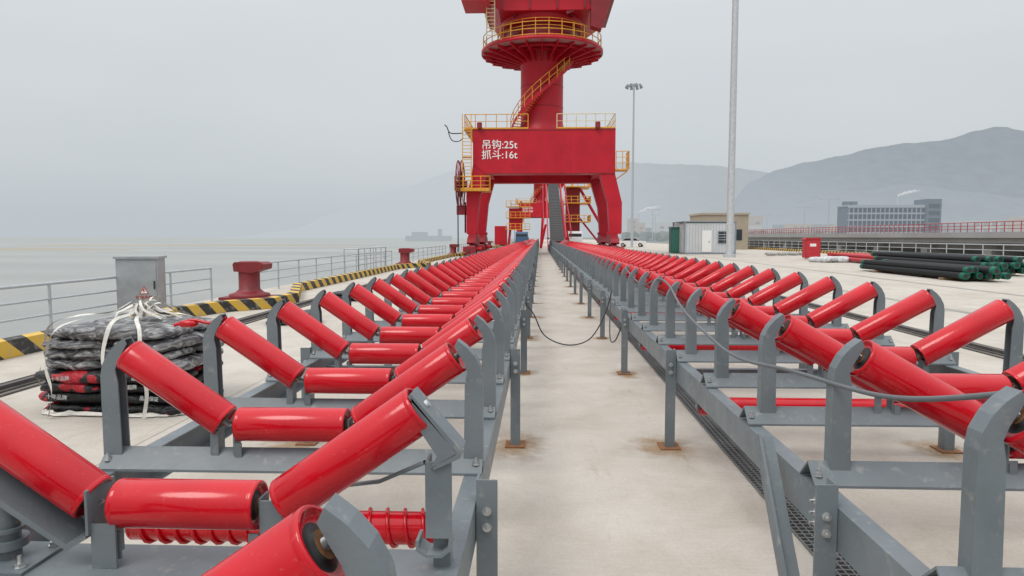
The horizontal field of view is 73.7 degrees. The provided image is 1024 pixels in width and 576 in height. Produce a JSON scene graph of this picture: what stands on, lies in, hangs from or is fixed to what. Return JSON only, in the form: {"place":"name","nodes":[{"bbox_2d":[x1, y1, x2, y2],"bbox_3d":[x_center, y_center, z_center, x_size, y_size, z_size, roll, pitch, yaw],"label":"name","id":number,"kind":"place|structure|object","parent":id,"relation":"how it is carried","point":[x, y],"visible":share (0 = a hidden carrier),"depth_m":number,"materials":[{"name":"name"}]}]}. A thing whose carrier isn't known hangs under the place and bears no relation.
{"place":"outdoors","nodes":[
{"label":"outdoors","id":0,"kind":"place"},
{"bbox_2d":[0,248,136,250],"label":"sandbar","id":1,"kind":"structure","parent":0,"point":[41,249],"depth_m":282.78,"materials":[{"name":"brown"}]},
{"bbox_2d":[13,245,370,245],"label":"sandbar","id":2,"kind":"structure","parent":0,"point":[191,245],"depth_m":419.89,"materials":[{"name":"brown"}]},
{"bbox_2d":[0,237,549,338],"bbox_3d":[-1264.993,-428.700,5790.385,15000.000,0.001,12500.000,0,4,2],"label":"sea water","id":3,"kind":"structure","parent":0,"point":[23,267],"depth_m":139.59,"materials":[{"name":"grey liquid"}]},
{"bbox_2d":[405,229,451,240],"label":"distant barge","id":4,"kind":"object","parent":3,"relation":"on","point":[419,236],"visible":0.91,"depth_m":903.39,"materials":[{"name":"grey metal"}]},
{"bbox_2d":[224,162,767,237],"bbox_3d":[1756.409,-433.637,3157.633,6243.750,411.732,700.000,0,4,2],"label":"background hills","id":5,"kind":"structure","parent":0,"point":[677,192],"depth_m":3229.86,"materials":[{"name":"white"}]},
{"bbox_2d":[0,239,1023,575],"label":"concrete ground","id":6,"kind":"structure","parent":0,"point":[588,485],"depth_m":5.26,"materials":[{"name":"concrete"}]},
{"bbox_2d":[0,267,212,329],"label":"quay railing","id":7,"kind":"object","parent":6,"relation":"on","point":[50,299],"visible":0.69,"depth_m":12.09,"materials":[{"name":"grey metal"}]},
{"bbox_2d":[38,296,224,417],"bbox_3d":[-3.724,0.614,6.733,1.677,1.056,1.297,0,4,4],"label":"wrapped bag pallet","id":8,"kind":"object","parent":6,"relation":"on","point":[76,353],"visible":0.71,"depth_m":6.29,"materials":[{"name":"grey plastic"}]},
{"bbox_2d":[173,317,226,326],"bbox_3d":[-1.692,0.184,3.695,0.287,0.056,0.063,0,4,2],"label":"red rag","id":9,"kind":"object","parent":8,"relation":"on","point":[192,322],"visible":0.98,"depth_m":3.68,"materials":[{"name":"fabric"}]},
{"bbox_2d":[113,256,166,315],"bbox_3d":[-7.431,-0.009,13.701,0.820,1.262,0.580,-1,4,-12],"label":"electrical cabinet","id":10,"kind":"object","parent":6,"relation":"on","point":[143,277],"visible":0.85,"depth_m":13.44,"materials":[{"name":"metal"}]},
{"bbox_2d":[0,258,461,396],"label":"crane rail","id":11,"kind":"object","parent":6,"relation":"on","point":[17,385],"depth_m":7.71,"materials":[{"name":"metal"}]},
{"bbox_2d":[445,0,629,254],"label":"portal crane","id":12,"kind":"object","parent":11,"relation":"on","point":[543,46],"visible":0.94,"depth_m":59.51,"materials":[{"name":"red paint"}]},
{"bbox_2d":[511,184,564,241],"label":"portal crane","id":13,"kind":"object","parent":11,"relation":"on","point":[534,210],"visible":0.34,"depth_m":188.94,"materials":[{"name":"red paint"}]},
{"bbox_2d":[218,261,277,299],"bbox_3d":[-7.016,-0.216,18.235,1.240,0.997,1.040,0,4,2],"label":"mooring bollard","id":14,"kind":"object","parent":6,"relation":"on","point":[249,278],"visible":0.99,"depth_m":17.96,"materials":[{"name":"red metal"}]},
{"bbox_2d":[0,242,514,359],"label":"striped kerb","id":15,"kind":"structure","parent":6,"relation":"on","point":[18,345],"depth_m":15.21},
{"bbox_2d":[0,239,538,575],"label":"belt conveyor","id":16,"kind":"object","parent":6,"relation":"on","point":[60,501],"visible":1,"depth_m":2.76,"materials":[{"name":"red metal"}]},
{"bbox_2d":[525,291,611,345],"bbox_3d":[0.830,0.459,10.115,1.258,0.854,0.374,0,4,2],"label":"hanging cable","id":17,"kind":"object","parent":16,"relation":"hanging from","point":[572,344],"visible":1,"depth_m":10.12,"materials":[{"name":"rubber"}]},
{"bbox_2d":[260,250,391,288],"bbox_3d":[-7.124,-0.971,29.073,0.052,0.886,18.552,0,4,2],"label":"quay railing","id":18,"kind":"object","parent":6,"relation":"on","point":[298,267],"visible":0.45,"depth_m":25.36,"materials":[{"name":"metal"}]},
{"bbox_2d":[343,247,385,273],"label":"safety gate","id":19,"kind":"structure","parent":6,"relation":"on","point":[373,254],"depth_m":30.19,"materials":[{"name":"grey metal"}]},
{"bbox_2d":[396,248,414,263],"bbox_3d":[-6.158,-1.793,39.259,1.240,0.997,1.040,0,4,2],"label":"mooring bollard","id":20,"kind":"object","parent":6,"relation":"on","point":[404,255],"visible":0.87,"depth_m":38.99,"materials":[{"name":"red metal"}]},
{"bbox_2d":[410,245,445,261],"bbox_3d":[-6.248,-2.581,50.544,0.052,0.886,19.452,0,4,2],"label":"quay railing","id":21,"kind":"object","parent":6,"relation":"on","point":[431,250],"visible":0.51,"depth_m":50.79,"materials":[{"name":"grey metal"}]},
{"bbox_2d":[449,244,457,253],"bbox_3d":[-5.264,-3.438,61.179,1.240,0.997,1.040,0,4,2],"label":"mooring bollard","id":22,"kind":"object","parent":6,"relation":"on","point":[453,248],"visible":0.8,"depth_m":60.91,"materials":[{"name":"red metal"}]},
{"bbox_2d":[449,244,467,252],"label":"quay railing","id":23,"kind":"object","parent":6,"relation":"on","point":[459,247],"visible":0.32,"depth_m":71.47,"materials":[{"name":"grey metal"}]},
{"bbox_2d":[495,200,529,244],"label":"loader tower","id":24,"kind":"structure","parent":6,"relation":"on","point":[515,217],"depth_m":123.57,"materials":[{"name":"red metal"}]},
{"bbox_2d":[515,232,528,242],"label":"parked truck","id":25,"kind":"object","parent":6,"relation":"on","point":[521,236],"visible":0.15,"depth_m":108.72,"materials":[{"name":"blue metal"}]},
{"bbox_2d":[540,184,598,248],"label":"inclined loading conveyor","id":26,"kind":"object","parent":6,"relation":"on","point":[561,223],"visible":0.73,"depth_m":106.15,"materials":[{"name":"grey metal"}]},
{"bbox_2d":[568,231,581,241],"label":"parked van","id":27,"kind":"object","parent":6,"relation":"on","point":[575,236],"visible":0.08,"depth_m":96.44,"materials":[{"name":"white metal"}]},
{"bbox_2d":[273,276,954,457],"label":"ground rust stains","id":28,"kind":"object","parent":6,"relation":"on","point":[292,444],"visible":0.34,"depth_m":5.35,"materials":[{"name":"brown"}]},
{"bbox_2d":[617,238,646,246],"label":"parked car","id":29,"kind":"object","parent":6,"relation":"on","point":[624,242],"visible":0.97,"depth_m":110.27,"materials":[{"name":"white metal"}]},
{"bbox_2d":[625,83,642,246],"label":"mast light","id":30,"kind":"object","parent":6,"relation":"on","point":[631,86],"visible":1,"depth_m":105.06,"materials":[{"name":"grey metal"}]},
{"bbox_2d":[669,227,679,252],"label":"green site cabinet","id":31,"kind":"object","parent":6,"relation":"on","point":[673,239],"visible":0.79,"depth_m":67.64,"materials":[{"name":"green metal"}]},
{"bbox_2d":[672,221,736,253],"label":"portable cabin","id":32,"kind":"object","parent":6,"relation":"on","point":[702,237],"visible":0.83,"depth_m":65.13,"materials":[{"name":"white metal"}]},
{"bbox_2d":[565,265,859,575],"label":"drain grating","id":33,"kind":"object","parent":6,"relation":"on","point":[802,529],"visible":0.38,"depth_m":5.14,"materials":[{"name":"metal"}]},
{"bbox_2d":[723,0,738,256],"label":"mast light","id":34,"kind":"object","parent":6,"relation":"on","point":[731,150],"visible":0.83,"depth_m":54.37,"materials":[{"name":"grey metal"}]},
{"bbox_2d":[765,251,801,255],"bbox_3d":[24.672,-3.044,59.992,5.922,0.345,0.937,-2,5,-22],"label":"sandbag row","id":35,"kind":"object","parent":6,"relation":"on","point":[784,253],"visible":0.69,"depth_m":59.22,"materials":[{"name":"white fabric"}]},
{"bbox_2d":[548,240,1023,575],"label":"belt conveyor","id":36,"kind":"object","parent":6,"relation":"on","point":[985,474],"visible":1,"depth_m":3.49,"materials":[{"name":"grey metal"}]},
{"bbox_2d":[609,299,621,342],"bbox_3d":[1.366,0.435,9.159,0.108,0.550,1.713,0,4,2],"label":"loose cable","id":37,"kind":"object","parent":36,"relation":"attached to","point":[609,325],"visible":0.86,"depth_m":9.40,"materials":[{"name":"rubber"}]},
{"bbox_2d":[625,267,997,401],"bbox_3d":[1.364,0.112,5.641,0.188,0.255,7.664,0,4,2],"label":"loose cable","id":38,"kind":"object","parent":36,"relation":"attached to","point":[971,396],"visible":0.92,"depth_m":2.48,"materials":[{"name":"grey rubber"}]},
{"bbox_2d":[586,242,1023,295],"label":"cable trench cover","id":39,"kind":"object","parent":6,"relation":"on","point":[867,276],"depth_m":26.71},
{"bbox_2d":[748,247,870,253],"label":"striped kerb","id":40,"kind":"structure","parent":6,"relation":"on","point":[782,249],"depth_m":77.13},
{"bbox_2d":[802,238,821,258],"bbox_3d":[21.957,-2.895,50.072,1.200,1.577,0.700,0,4,2],"label":"fire hydrant cabinet","id":41,"kind":"object","parent":6,"relation":"on","point":[811,247],"visible":0.81,"depth_m":49.77,"materials":[{"name":"red metal"}]},
{"bbox_2d":[808,256,850,262],"bbox_3d":[20.643,-1.871,44.170,2.500,0.411,1.606,0,4,2],"label":"white tarp heap","id":42,"kind":"object","parent":6,"relation":"on","point":[830,259],"visible":0.97,"depth_m":43.72,"materials":[{"name":"white fabric"}]},
{"bbox_2d":[827,252,873,261],"bbox_3d":[22.676,-1.887,43.476,2.360,0.551,10.291,0,4,6],"label":"red pipe stack","id":43,"kind":"object","parent":6,"relation":"on","point":[857,257],"visible":0.31,"depth_m":43.42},
{"bbox_2d":[716,281,1023,361],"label":"crane rail","id":44,"kind":"object","parent":6,"relation":"on","point":[985,349],"depth_m":11.49,"materials":[{"name":"metal"}]},
{"bbox_2d":[748,240,1023,256],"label":"quay railing","id":45,"kind":"object","parent":6,"relation":"on","point":[877,246],"visible":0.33,"depth_m":54.90,"materials":[{"name":"metal"}]},
{"bbox_2d":[808,284,971,313],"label":"cable trench cover","id":46,"kind":"object","parent":6,"relation":"on","point":[944,308],"depth_m":15.50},
{"bbox_2d":[860,259,1011,279],"bbox_3d":[17.569,-0.800,28.993,2.000,0.551,9.464,0,4,3],"label":"black pipe stack","id":47,"kind":"object","parent":6,"relation":"on","point":[944,271],"visible":1,"depth_m":26.68,"materials":[{"name":"black plastic"}]},
{"bbox_2d":[866,251,1023,273],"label":"black pipe stack","id":48,"kind":"object","parent":6,"relation":"on","point":[1010,264],"visible":0.67,"depth_m":30.35,"materials":[{"name":"black plastic"}]},
{"bbox_2d":[0,0,1023,236],"label":"sky","id":49,"kind":"structure","parent":0,"point":[119,118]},
{"bbox_2d":[638,206,658,212],"bbox_3d":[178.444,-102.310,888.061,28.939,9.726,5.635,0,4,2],"label":"steam plume","id":50,"kind":"object","parent":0,"point":[654,207],"visible":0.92,"depth_m":886.90,"materials":[{"name":"grey"}]},
{"bbox_2d":[689,213,749,249],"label":"beige utility building","id":51,"kind":"structure","parent":0,"point":[742,219],"depth_m":88.56,"materials":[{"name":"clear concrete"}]},
{"bbox_2d":[582,238,1023,260],"bbox_3d":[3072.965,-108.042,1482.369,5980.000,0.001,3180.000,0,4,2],"label":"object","id":52,"kind":"structure","parent":0,"point":[660,242],"depth_m":457.88,"materials":[{"name":"grey"}]},
{"bbox_2d":[645,209,659,242],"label":"street lamp","id":53,"kind":"object","parent":52,"relation":"on","point":[652,222],"visible":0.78,"depth_m":187.68,"materials":[{"name":"grey metal"}]},
{"bbox_2d":[797,207,811,233],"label":"street lamp","id":54,"kind":"object","parent":52,"relation":"on","point":[804,214],"visible":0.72,"depth_m":185.82,"materials":[{"name":"grey metal"}]},
{"bbox_2d":[621,230,1005,241],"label":"distant trees","id":55,"kind":"object","parent":52,"relation":"on","point":[658,236],"visible":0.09,"depth_m":444.61,"materials":[{"name":"plant"}]},
{"bbox_2d":[827,199,829,250],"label":"street lamp","id":56,"kind":"object","parent":52,"relation":"on","point":[828,219],"visible":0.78,"depth_m":134.84,"materials":[{"name":"grey"}]},
{"bbox_2d":[627,216,1023,233],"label":"distant town buildings","id":57,"kind":"structure","parent":0,"point":[755,222],"depth_m":559.63,"materials":[{"name":"grey"}]},
{"bbox_2d":[725,127,1023,212],"bbox_3d":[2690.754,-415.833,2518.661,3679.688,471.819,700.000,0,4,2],"label":"background hills","id":58,"kind":"structure","parent":0,"point":[989,160],"depth_m":2749.69,"materials":[{"name":"white"}]},
{"bbox_2d":[749,184,1023,228],"bbox_3d":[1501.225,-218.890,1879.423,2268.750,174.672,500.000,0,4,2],"label":"background hills","id":59,"kind":"structure","parent":0,"point":[964,206],"depth_m":2010.20,"materials":[{"name":"white"}]},
{"bbox_2d":[837,199,941,233],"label":"office block","id":60,"kind":"structure","parent":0,"point":[927,212],"depth_m":389.41,"materials":[{"name":"grey concrete"}]},
{"bbox_2d":[897,190,917,196],"bbox_3d":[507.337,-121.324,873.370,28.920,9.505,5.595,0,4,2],"label":"steam plume","id":61,"kind":"object","parent":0,"point":[904,193],"visible":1,"depth_m":871.58,"materials":[{"name":"grey"}]},
{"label":"mud bank","id":62,"kind":"structure","parent":0,"visible":0},
{"bbox_2d":[748,220,1023,258],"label":"approach bridge","id":63,"kind":"structure","parent":62,"relation":"on","point":[960,237],"depth_m":79.66,"materials":[{"name":"concrete"}]}
]}

